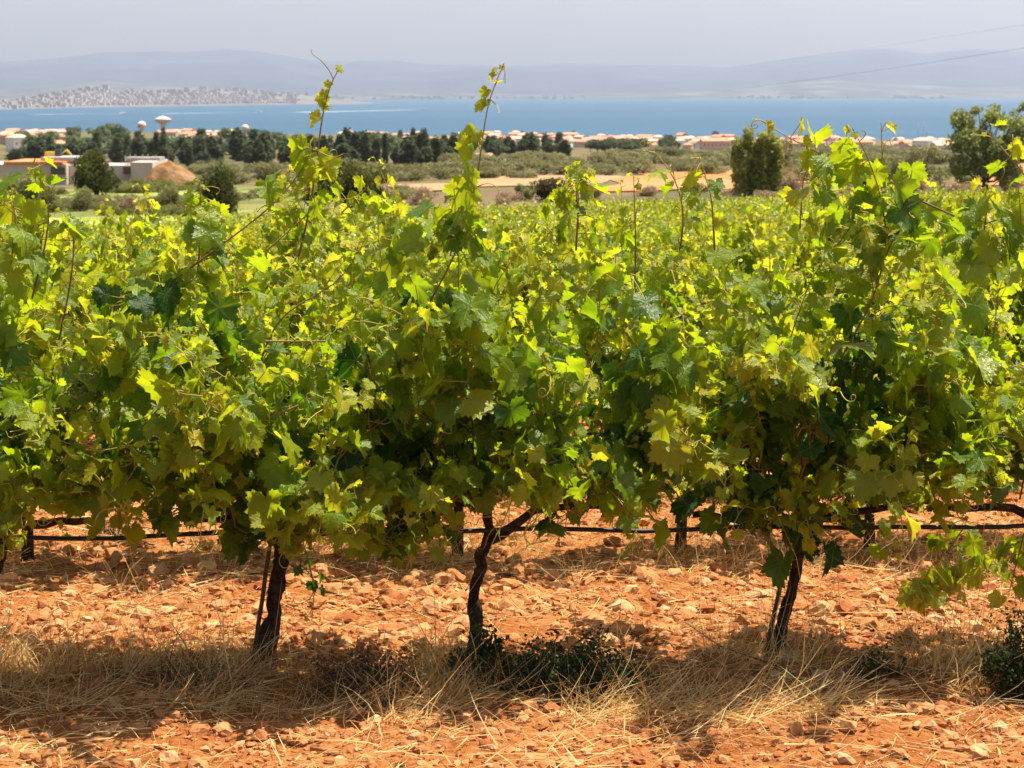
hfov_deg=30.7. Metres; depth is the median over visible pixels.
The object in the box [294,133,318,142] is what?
pine tree
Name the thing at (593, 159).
scrub bush
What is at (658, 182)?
bare field
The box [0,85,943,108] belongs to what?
distant city
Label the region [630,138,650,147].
pine tree
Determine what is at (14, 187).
bush
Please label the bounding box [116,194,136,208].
bush
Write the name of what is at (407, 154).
cypress tree
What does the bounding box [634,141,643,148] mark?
pine tree
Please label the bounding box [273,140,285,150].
pine tree
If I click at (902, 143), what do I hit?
house
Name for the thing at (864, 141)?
house
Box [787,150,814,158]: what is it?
scrub bush
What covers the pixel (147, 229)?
grapevine
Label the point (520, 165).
scrub bush
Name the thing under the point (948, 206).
grapevine
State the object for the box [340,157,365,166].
scrub bush
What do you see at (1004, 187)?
bush
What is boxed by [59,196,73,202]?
scrub bush
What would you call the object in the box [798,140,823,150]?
house
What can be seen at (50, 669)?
dry grass
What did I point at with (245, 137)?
cypress tree
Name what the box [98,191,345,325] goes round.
grapevine
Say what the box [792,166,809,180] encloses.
scrub bush
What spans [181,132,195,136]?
house
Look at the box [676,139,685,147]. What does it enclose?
house
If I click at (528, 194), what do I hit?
bush
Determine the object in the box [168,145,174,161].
cypress tree
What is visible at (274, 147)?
cypress tree
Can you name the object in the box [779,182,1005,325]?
grapevine
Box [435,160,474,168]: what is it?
scrub bush
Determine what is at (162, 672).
dry shrub
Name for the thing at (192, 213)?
weed clump
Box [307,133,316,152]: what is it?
cypress tree
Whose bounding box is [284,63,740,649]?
grapevine
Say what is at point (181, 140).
cypress tree
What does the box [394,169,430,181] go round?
scrub bush
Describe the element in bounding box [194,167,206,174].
scrub bush
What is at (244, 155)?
cypress tree
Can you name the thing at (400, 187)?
scrub bush
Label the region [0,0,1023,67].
sky
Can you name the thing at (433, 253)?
grapevine
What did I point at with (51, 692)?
stone
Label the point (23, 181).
bush
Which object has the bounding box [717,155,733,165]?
scrub bush
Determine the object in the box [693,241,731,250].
grapevine
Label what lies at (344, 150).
cypress tree
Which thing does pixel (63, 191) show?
weed clump
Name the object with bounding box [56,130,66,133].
house
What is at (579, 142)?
house
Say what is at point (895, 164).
olive tree
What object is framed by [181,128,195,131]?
house
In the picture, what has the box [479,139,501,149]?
pine tree
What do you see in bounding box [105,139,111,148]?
pine tree
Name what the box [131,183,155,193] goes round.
weed clump
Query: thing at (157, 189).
weed clump
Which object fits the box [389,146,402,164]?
cypress tree
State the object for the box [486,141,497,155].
cypress tree
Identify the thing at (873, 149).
scrub bush
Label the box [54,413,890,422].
trellis wire
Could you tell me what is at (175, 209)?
weed clump
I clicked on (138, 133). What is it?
cypress tree
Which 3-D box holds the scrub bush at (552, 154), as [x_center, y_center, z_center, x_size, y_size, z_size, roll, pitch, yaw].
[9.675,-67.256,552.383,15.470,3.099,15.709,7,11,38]
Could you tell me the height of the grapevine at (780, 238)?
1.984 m
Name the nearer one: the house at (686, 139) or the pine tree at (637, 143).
the pine tree at (637, 143)
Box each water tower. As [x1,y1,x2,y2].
[138,118,145,134]
[154,116,171,132]
[241,124,248,135]
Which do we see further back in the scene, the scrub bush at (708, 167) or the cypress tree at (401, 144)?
the cypress tree at (401, 144)
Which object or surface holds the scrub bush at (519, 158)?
on the ground at (454, 747)
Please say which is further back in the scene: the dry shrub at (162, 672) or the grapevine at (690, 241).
the grapevine at (690, 241)
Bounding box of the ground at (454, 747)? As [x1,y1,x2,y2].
[0,131,1023,767]
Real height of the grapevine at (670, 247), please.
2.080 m
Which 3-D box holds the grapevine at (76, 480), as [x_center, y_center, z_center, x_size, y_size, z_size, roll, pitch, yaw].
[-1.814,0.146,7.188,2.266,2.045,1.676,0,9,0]
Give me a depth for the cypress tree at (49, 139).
799.47 m
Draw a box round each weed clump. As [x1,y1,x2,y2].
[54,186,72,194]
[91,203,105,210]
[96,206,107,215]
[112,184,134,192]
[113,207,124,215]
[125,207,140,214]
[126,185,151,192]
[131,177,148,184]
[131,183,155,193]
[147,179,161,184]
[147,208,160,216]
[149,184,160,192]
[154,208,168,215]
[158,181,172,186]
[165,207,185,214]
[168,183,186,190]
[172,207,181,215]
[174,208,186,216]
[182,180,195,186]
[182,209,194,216]
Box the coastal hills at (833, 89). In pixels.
[0,80,1023,99]
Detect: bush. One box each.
[0,175,18,195]
[16,174,45,200]
[38,185,67,211]
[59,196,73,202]
[66,185,93,211]
[88,200,101,208]
[91,195,111,203]
[107,200,124,204]
[112,193,140,200]
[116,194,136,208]
[143,196,159,202]
[155,185,179,205]
[187,164,206,173]
[194,160,214,164]
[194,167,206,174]
[203,162,241,172]
[210,158,227,168]
[227,163,242,168]
[234,172,250,184]
[235,191,257,199]
[235,195,246,200]
[236,163,255,172]
[246,188,257,196]
[251,163,291,180]
[255,161,287,168]
[260,164,281,181]
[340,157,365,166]
[364,161,383,167]
[369,162,394,169]
[372,172,397,182]
[377,161,408,174]
[386,162,419,174]
[386,188,405,197]
[390,184,416,190]
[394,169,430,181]
[397,163,428,170]
[401,189,414,199]
[405,186,432,204]
[411,165,430,178]
[413,197,433,204]
[419,161,450,170]
[426,166,454,178]
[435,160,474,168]
[438,152,468,161]
[438,156,457,165]
[446,166,462,175]
[460,159,491,167]
[461,160,490,172]
[470,169,500,177]
[471,166,498,177]
[472,153,503,163]
[483,160,518,171]
[489,159,506,165]
[493,196,512,204]
[494,166,512,175]
[494,191,525,200]
[504,169,539,177]
[505,153,539,167]
[507,160,533,170]
[514,183,534,200]
[515,150,542,157]
[527,177,573,201]
[529,151,566,158]
[531,158,559,171]
[532,160,581,174]
[535,151,567,160]
[550,159,586,166]
[565,156,585,165]
[582,155,608,163]
[582,164,604,173]
[587,151,621,163]
[589,183,602,197]
[591,162,612,166]
[596,164,618,175]
[602,147,640,157]
[605,155,650,164]
[607,148,646,155]
[609,158,634,165]
[617,158,656,173]
[622,157,639,163]
[633,184,659,195]
[639,151,666,163]
[645,145,679,155]
[655,154,693,164]
[667,147,694,156]
[668,160,694,171]
[677,156,725,166]
[682,150,730,158]
[683,163,712,172]
[688,149,713,153]
[689,182,708,192]
[692,161,728,173]
[699,149,724,164]
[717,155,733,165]
[719,187,740,194]
[753,189,768,196]
[765,191,778,197]
[777,163,793,176]
[779,171,802,191]
[783,147,814,152]
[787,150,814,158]
[788,157,800,164]
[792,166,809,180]
[816,146,832,153]
[817,143,831,151]
[841,184,852,192]
[860,147,880,152]
[862,151,895,155]
[863,153,887,162]
[864,143,899,153]
[879,154,927,163]
[884,148,909,155]
[915,180,927,190]
[930,152,950,163]
[935,171,951,179]
[939,164,950,173]
[944,152,970,162]
[945,182,975,193]
[953,174,981,188]
[998,174,1023,191]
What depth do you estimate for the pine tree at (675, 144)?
939.61 m
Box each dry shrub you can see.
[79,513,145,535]
[132,648,243,690]
[303,635,430,705]
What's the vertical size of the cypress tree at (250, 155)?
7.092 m
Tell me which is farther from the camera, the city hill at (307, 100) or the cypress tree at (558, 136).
the city hill at (307, 100)
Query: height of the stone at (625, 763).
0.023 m
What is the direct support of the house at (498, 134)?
on the ground at (454, 747)
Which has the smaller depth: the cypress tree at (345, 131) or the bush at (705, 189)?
the bush at (705, 189)
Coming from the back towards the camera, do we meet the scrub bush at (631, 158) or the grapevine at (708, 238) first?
the scrub bush at (631, 158)
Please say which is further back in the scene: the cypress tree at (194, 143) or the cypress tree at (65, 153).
the cypress tree at (65, 153)
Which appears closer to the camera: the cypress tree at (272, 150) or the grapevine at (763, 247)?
the grapevine at (763, 247)
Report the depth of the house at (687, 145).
1175.41 m
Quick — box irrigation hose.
[0,523,1023,540]
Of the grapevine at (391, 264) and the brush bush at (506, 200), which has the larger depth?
the brush bush at (506, 200)
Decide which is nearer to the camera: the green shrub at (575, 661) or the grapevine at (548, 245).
the green shrub at (575, 661)
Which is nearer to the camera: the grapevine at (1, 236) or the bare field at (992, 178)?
the grapevine at (1, 236)
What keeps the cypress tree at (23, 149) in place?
on the ground at (454, 747)
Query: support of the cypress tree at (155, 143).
on the ground at (454, 747)
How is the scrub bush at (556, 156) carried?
on the ground at (454, 747)
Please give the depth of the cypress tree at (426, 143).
534.30 m
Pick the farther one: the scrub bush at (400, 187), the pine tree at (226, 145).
the pine tree at (226, 145)
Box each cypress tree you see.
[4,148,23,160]
[19,147,26,158]
[24,141,44,158]
[26,140,36,158]
[34,136,46,146]
[37,140,46,158]
[46,135,54,149]
[46,144,56,151]
[61,148,68,155]
[65,142,80,155]
[70,136,78,146]
[78,143,87,155]
[83,141,99,157]
[90,129,102,154]
[105,143,112,160]
[110,132,123,158]
[111,136,122,162]
[123,134,131,162]
[124,136,146,162]
[131,130,142,142]
[142,140,149,156]
[147,139,153,156]
[152,131,159,156]
[157,133,168,158]
[161,126,168,144]
[166,143,171,160]
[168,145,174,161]
[175,136,185,160]
[176,140,191,163]
[184,143,193,166]
[191,137,198,163]
[192,128,207,139]
[193,151,211,163]
[194,135,207,158]
[204,133,222,163]
[218,136,224,159]
[227,127,245,161]
[241,139,254,157]
[242,133,247,140]
[242,146,247,163]
[244,145,254,163]
[248,128,257,139]
[252,136,264,165]
[252,141,267,162]
[258,130,270,161]
[262,129,271,143]
[269,142,274,162]
[270,137,276,160]
[277,145,284,163]
[279,147,292,163]
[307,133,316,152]
[319,134,328,149]
[327,135,333,142]
[332,134,347,152]
[335,143,351,160]
[341,126,351,143]
[348,131,360,160]
[348,149,361,162]
[358,134,364,161]
[361,129,370,162]
[369,136,382,163]
[381,132,389,163]
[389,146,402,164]
[395,134,415,156]
[396,139,418,164]
[397,130,402,137]
[410,127,417,161]
[415,132,430,152]
[416,150,424,163]
[419,128,429,150]
[421,137,430,147]
[421,146,432,162]
[430,135,442,163]
[439,138,443,154]
[440,145,455,156]
[441,134,447,141]
[444,132,458,154]
[483,135,490,152]
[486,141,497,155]
[486,142,502,156]
[502,135,514,153]
[508,139,516,153]
[524,132,539,151]
[541,132,548,152]
[554,131,563,152]
[557,139,572,155]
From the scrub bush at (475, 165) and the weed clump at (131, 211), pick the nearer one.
the weed clump at (131, 211)
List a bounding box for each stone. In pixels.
[39,690,59,700]
[74,747,84,757]
[130,758,141,767]
[133,692,145,698]
[170,714,179,722]
[174,641,188,648]
[251,729,267,740]
[361,724,374,730]
[432,713,443,719]
[458,716,473,726]
[547,624,561,631]
[598,725,606,729]
[622,761,628,766]
[788,721,802,736]
[840,719,857,731]
[913,721,920,729]
[923,719,936,728]
[1004,729,1018,740]
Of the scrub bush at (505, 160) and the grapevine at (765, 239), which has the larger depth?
the scrub bush at (505, 160)
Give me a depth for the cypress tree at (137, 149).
612.24 m
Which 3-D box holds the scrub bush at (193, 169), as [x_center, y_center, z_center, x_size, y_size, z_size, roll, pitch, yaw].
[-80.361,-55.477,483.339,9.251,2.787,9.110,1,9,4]
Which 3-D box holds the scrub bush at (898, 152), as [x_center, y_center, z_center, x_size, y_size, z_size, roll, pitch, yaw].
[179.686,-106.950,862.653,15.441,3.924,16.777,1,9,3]
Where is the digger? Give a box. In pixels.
[45,149,71,155]
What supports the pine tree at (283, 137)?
on the ground at (454, 747)
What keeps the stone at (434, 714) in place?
on the ground at (454, 747)
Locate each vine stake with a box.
[251,545,271,668]
[763,588,781,655]
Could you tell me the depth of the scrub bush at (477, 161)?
391.39 m
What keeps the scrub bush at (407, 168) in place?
on the ground at (454, 747)
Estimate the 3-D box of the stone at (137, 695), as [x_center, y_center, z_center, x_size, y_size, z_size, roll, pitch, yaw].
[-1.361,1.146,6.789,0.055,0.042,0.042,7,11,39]
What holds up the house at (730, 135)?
on the ground at (454, 747)
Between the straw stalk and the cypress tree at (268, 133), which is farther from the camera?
the cypress tree at (268, 133)
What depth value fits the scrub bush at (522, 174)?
242.81 m
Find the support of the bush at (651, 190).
on the ground at (454, 747)
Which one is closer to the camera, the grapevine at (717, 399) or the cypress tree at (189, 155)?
the grapevine at (717, 399)
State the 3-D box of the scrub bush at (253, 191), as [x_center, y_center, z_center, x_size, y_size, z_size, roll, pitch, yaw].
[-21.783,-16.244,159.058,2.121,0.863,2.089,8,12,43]
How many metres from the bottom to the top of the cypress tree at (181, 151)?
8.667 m
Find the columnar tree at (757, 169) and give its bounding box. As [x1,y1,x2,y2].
[729,124,784,195]
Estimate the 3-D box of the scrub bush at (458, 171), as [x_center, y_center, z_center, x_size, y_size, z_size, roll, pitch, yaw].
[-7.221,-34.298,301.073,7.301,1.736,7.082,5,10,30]
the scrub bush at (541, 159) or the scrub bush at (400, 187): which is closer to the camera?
the scrub bush at (400, 187)
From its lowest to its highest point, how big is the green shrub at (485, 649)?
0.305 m
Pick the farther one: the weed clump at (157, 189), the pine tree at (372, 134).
the pine tree at (372, 134)
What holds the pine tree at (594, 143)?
on the ground at (454, 747)
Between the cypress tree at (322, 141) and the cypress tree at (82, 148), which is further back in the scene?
the cypress tree at (82, 148)
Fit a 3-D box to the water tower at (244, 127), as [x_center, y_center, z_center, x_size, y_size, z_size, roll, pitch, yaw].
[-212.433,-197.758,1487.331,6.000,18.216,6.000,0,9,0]
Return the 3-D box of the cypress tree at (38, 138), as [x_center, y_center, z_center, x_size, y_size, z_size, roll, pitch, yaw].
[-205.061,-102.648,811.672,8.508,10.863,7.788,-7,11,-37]
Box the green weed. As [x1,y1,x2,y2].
[359,688,392,712]
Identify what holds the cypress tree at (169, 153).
on the ground at (454, 747)
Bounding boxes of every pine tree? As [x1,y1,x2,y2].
[14,130,30,134]
[21,134,35,143]
[37,131,60,139]
[62,135,90,143]
[65,126,81,136]
[86,125,112,137]
[88,136,108,143]
[105,123,127,135]
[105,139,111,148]
[121,130,131,137]
[168,138,178,157]
[177,135,194,140]
[216,127,231,139]
[223,142,228,151]
[246,129,260,137]
[269,131,287,138]
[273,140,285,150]
[275,134,292,147]
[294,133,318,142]
[368,131,381,139]
[378,133,400,145]
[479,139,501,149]
[490,135,501,142]
[499,144,509,151]
[514,144,525,151]
[516,138,526,147]
[543,141,558,151]
[585,138,611,151]
[598,140,612,150]
[604,137,625,148]
[611,139,633,148]
[619,144,642,151]
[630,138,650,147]
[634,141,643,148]
[658,141,681,147]
[661,134,675,141]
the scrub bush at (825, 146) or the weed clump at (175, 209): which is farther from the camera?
the scrub bush at (825, 146)
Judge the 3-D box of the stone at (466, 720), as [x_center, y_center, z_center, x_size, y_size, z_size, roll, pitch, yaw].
[-0.157,1.191,6.605,0.050,0.034,0.063,-5,10,-28]
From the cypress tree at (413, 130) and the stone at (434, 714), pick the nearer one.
the stone at (434, 714)
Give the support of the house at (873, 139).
on the ground at (454, 747)
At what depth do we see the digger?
334.81 m
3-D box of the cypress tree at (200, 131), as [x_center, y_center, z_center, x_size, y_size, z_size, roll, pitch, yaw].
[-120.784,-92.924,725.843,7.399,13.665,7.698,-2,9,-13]
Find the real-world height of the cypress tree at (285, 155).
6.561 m
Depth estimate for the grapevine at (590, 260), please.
16.66 m
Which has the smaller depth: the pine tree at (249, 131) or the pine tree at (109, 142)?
the pine tree at (109, 142)
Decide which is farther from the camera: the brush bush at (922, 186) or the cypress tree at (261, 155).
the cypress tree at (261, 155)
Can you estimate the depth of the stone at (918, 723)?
6.45 m
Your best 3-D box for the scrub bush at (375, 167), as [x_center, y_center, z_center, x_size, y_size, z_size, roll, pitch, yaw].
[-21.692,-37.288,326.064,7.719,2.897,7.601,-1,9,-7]
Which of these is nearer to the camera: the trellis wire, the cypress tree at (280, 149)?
the trellis wire
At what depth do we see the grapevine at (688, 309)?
12.37 m
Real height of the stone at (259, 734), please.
0.042 m
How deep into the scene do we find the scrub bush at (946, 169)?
299.57 m
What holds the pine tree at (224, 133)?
on the ground at (454, 747)
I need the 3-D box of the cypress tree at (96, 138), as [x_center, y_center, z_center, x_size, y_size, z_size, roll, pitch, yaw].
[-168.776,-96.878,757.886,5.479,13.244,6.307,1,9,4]
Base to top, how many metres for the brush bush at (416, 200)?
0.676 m
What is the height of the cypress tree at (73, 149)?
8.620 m
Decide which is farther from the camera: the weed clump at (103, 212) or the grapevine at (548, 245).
the weed clump at (103, 212)
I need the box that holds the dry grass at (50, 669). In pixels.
[0,477,1023,767]
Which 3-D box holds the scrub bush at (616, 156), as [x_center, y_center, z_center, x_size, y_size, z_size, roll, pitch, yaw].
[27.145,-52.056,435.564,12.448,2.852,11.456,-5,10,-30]
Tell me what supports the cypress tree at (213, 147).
on the ground at (454, 747)
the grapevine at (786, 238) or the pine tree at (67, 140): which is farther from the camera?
the pine tree at (67, 140)
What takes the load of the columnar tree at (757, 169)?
on the ground at (454, 747)
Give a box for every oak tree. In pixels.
[71,146,121,194]
[196,162,239,212]
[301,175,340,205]
[328,161,389,210]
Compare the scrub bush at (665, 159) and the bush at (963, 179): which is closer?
the bush at (963, 179)
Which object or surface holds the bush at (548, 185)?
on the ground at (454, 747)
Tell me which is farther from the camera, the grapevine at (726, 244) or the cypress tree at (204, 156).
the cypress tree at (204, 156)
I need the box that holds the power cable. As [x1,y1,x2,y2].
[558,48,1020,110]
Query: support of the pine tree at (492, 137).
on the ground at (454, 747)
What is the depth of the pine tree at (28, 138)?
938.39 m
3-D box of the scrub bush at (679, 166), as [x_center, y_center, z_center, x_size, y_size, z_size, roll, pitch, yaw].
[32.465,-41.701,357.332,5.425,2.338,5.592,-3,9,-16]
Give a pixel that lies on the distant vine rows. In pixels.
(659, 212)
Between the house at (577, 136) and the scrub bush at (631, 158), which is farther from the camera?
the house at (577, 136)
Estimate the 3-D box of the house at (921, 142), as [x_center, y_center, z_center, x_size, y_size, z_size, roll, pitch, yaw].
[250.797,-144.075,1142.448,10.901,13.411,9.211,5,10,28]
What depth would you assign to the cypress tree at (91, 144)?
670.26 m
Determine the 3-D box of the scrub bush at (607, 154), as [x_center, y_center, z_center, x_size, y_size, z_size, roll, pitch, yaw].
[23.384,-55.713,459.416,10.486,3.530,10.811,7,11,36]
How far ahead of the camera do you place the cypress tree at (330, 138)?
681.02 m
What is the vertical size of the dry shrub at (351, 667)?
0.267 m
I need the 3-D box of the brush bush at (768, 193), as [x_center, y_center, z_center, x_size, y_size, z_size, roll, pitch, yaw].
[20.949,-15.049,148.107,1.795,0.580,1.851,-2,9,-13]
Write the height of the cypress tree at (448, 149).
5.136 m
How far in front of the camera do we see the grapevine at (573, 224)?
16.86 m
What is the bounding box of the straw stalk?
[18,663,46,700]
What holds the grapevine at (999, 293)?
on the ground at (454, 747)
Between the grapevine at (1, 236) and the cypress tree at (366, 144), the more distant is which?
the cypress tree at (366, 144)
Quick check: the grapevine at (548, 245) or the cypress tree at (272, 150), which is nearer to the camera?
the grapevine at (548, 245)
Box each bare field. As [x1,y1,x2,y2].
[388,183,448,190]
[477,175,623,185]
[608,170,739,190]
[946,164,1023,185]
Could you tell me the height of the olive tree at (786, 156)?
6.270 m
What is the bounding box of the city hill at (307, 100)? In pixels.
[0,90,371,109]
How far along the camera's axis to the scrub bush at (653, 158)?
491.17 m
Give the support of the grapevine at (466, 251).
on the ground at (454, 747)
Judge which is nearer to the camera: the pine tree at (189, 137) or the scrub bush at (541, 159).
the scrub bush at (541, 159)
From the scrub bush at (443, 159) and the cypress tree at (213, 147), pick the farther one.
the cypress tree at (213, 147)
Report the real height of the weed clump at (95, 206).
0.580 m
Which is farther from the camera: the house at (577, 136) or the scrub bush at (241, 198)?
the house at (577, 136)
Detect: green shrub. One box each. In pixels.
[440,610,511,681]
[474,624,659,704]
[834,643,912,681]
[967,597,1023,703]
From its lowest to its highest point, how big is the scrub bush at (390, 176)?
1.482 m
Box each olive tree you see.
[780,138,794,172]
[891,155,913,176]
[905,144,950,185]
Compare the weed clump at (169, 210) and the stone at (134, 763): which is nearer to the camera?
the stone at (134, 763)
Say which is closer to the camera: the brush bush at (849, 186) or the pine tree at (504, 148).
the brush bush at (849, 186)
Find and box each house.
[0,132,13,143]
[6,134,26,151]
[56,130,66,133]
[157,130,177,137]
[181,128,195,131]
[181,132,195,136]
[483,135,503,139]
[488,133,502,135]
[511,136,521,143]
[562,132,577,137]
[573,139,589,146]
[574,135,585,138]
[581,137,602,140]
[590,136,609,139]
[610,136,625,138]
[636,134,653,137]
[645,139,658,146]
[653,135,663,139]
[675,133,687,136]
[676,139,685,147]
[678,137,688,142]
[683,143,693,150]
[687,140,699,147]
[699,138,729,150]
[711,134,726,137]
[720,134,735,137]
[787,136,797,139]
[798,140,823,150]
[823,136,830,143]
[852,139,872,148]
[863,137,875,145]
[892,137,904,140]
[899,140,911,149]
[904,144,911,149]
[912,138,931,150]
[929,142,952,152]
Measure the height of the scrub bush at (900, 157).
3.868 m
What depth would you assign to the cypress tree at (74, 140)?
748.65 m
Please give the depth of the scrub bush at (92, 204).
128.26 m
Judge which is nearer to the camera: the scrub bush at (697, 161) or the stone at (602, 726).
the stone at (602, 726)
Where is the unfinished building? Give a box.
[0,154,167,185]
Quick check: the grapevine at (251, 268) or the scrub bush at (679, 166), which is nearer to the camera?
the grapevine at (251, 268)
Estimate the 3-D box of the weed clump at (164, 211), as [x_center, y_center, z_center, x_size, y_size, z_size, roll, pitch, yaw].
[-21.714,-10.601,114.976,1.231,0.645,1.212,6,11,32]
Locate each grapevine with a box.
[0,156,334,572]
[0,185,128,314]
[0,223,7,242]
[5,184,216,560]
[9,188,135,337]
[20,230,151,267]
[48,50,471,667]
[61,247,297,336]
[81,183,428,537]
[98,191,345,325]
[129,233,179,250]
[158,237,167,246]
[197,243,283,281]
[229,262,282,285]
[242,221,283,255]
[247,185,424,291]
[276,137,512,340]
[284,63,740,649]
[295,193,439,272]
[323,156,661,556]
[407,179,698,368]
[433,213,607,302]
[466,218,581,314]
[499,213,858,556]
[545,230,558,247]
[552,211,720,407]
[568,241,690,347]
[595,116,1023,661]
[602,240,654,248]
[630,238,848,357]
[639,224,703,252]
[639,227,677,253]
[654,234,698,250]
[656,178,852,345]
[668,230,729,252]
[675,253,808,320]
[688,235,793,299]
[691,223,742,268]
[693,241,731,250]
[700,237,1023,548]
[717,214,792,249]
[739,230,784,252]
[761,236,768,250]
[775,228,791,247]
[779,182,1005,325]
[803,207,1005,343]
[819,226,936,297]
[826,119,1023,615]
[884,193,1023,502]
[919,179,1023,349]
[929,211,1023,321]
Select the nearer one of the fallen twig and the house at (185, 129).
the fallen twig
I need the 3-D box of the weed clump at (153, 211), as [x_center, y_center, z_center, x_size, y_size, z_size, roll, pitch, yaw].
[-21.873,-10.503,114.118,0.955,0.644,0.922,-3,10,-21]
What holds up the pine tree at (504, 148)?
on the ground at (454, 747)
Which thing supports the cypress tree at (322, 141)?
on the ground at (454, 747)
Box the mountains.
[0,49,1023,94]
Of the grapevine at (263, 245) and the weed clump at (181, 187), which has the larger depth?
the weed clump at (181, 187)
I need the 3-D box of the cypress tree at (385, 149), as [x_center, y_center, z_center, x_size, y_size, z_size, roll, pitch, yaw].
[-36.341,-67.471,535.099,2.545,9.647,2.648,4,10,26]
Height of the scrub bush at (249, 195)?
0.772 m
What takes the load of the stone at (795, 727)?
on the ground at (454, 747)
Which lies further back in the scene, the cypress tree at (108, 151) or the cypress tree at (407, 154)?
the cypress tree at (108, 151)
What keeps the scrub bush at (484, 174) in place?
on the ground at (454, 747)
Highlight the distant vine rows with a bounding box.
[1,186,1023,254]
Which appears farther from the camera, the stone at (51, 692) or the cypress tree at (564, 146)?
the cypress tree at (564, 146)
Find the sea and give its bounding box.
[0,98,1023,139]
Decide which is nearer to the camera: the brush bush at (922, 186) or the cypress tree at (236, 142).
the brush bush at (922, 186)
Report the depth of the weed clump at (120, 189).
185.03 m
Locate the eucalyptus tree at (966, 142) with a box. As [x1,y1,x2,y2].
[942,101,1023,188]
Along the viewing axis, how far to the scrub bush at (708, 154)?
465.04 m
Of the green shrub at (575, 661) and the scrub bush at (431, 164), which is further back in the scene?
the scrub bush at (431, 164)
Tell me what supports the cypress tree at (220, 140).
on the ground at (454, 747)
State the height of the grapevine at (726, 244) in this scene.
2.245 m
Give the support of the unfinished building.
on the ground at (454, 747)
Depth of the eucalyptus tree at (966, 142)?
162.01 m
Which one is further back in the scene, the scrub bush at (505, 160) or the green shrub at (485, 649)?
the scrub bush at (505, 160)
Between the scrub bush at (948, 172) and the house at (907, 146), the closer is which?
the scrub bush at (948, 172)
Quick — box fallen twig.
[685,622,800,679]
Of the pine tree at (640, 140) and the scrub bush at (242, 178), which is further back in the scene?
the pine tree at (640, 140)
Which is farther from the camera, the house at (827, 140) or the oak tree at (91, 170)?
the house at (827, 140)
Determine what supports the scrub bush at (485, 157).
on the ground at (454, 747)
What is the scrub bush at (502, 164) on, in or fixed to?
on the ground at (454, 747)
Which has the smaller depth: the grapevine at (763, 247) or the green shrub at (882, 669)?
the green shrub at (882, 669)
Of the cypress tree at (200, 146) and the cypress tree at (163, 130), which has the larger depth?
the cypress tree at (163, 130)
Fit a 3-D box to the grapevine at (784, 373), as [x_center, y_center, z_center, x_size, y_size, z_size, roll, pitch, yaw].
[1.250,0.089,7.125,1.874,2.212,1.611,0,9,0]
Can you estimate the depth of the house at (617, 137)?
1657.28 m
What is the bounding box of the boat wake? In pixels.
[327,110,390,111]
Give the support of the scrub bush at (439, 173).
on the ground at (454, 747)
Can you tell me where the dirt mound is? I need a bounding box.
[143,161,198,183]
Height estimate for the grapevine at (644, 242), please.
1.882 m
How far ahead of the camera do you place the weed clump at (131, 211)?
116.87 m
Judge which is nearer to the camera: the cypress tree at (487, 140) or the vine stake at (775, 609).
the vine stake at (775, 609)
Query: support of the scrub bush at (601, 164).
on the ground at (454, 747)
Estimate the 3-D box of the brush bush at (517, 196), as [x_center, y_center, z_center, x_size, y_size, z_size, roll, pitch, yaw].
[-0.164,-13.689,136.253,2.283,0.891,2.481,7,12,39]
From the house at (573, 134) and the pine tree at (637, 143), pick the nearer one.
the pine tree at (637, 143)
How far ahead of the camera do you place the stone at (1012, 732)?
6.42 m
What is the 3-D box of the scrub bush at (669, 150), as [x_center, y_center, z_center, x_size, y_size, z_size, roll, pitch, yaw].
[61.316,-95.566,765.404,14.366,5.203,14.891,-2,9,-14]
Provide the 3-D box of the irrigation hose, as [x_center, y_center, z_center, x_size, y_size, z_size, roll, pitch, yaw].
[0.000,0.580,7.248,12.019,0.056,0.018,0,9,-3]
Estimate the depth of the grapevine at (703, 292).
16.67 m
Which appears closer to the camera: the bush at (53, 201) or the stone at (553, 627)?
the stone at (553, 627)
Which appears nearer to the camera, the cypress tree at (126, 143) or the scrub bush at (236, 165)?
the scrub bush at (236, 165)
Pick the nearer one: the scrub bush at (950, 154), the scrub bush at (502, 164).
the scrub bush at (502, 164)
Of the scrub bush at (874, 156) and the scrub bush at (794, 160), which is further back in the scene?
the scrub bush at (874, 156)
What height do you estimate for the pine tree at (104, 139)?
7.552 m
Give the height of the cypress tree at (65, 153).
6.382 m
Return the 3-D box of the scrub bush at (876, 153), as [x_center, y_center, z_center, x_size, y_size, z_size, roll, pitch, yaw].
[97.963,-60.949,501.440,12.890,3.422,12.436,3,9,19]
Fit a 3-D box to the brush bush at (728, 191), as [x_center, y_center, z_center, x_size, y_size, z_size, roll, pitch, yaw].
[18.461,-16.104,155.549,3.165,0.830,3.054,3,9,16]
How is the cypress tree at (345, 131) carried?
on the ground at (454, 747)
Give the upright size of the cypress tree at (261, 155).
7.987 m
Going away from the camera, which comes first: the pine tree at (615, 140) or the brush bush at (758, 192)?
the brush bush at (758, 192)
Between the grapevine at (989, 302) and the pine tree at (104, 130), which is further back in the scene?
the pine tree at (104, 130)
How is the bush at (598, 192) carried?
on the ground at (454, 747)
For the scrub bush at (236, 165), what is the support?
on the ground at (454, 747)
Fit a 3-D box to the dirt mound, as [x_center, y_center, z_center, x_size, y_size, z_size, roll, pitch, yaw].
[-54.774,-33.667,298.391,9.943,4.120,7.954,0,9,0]
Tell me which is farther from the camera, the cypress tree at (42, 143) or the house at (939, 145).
the house at (939, 145)
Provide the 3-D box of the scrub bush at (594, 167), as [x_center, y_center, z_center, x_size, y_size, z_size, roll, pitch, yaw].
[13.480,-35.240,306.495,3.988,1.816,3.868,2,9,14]

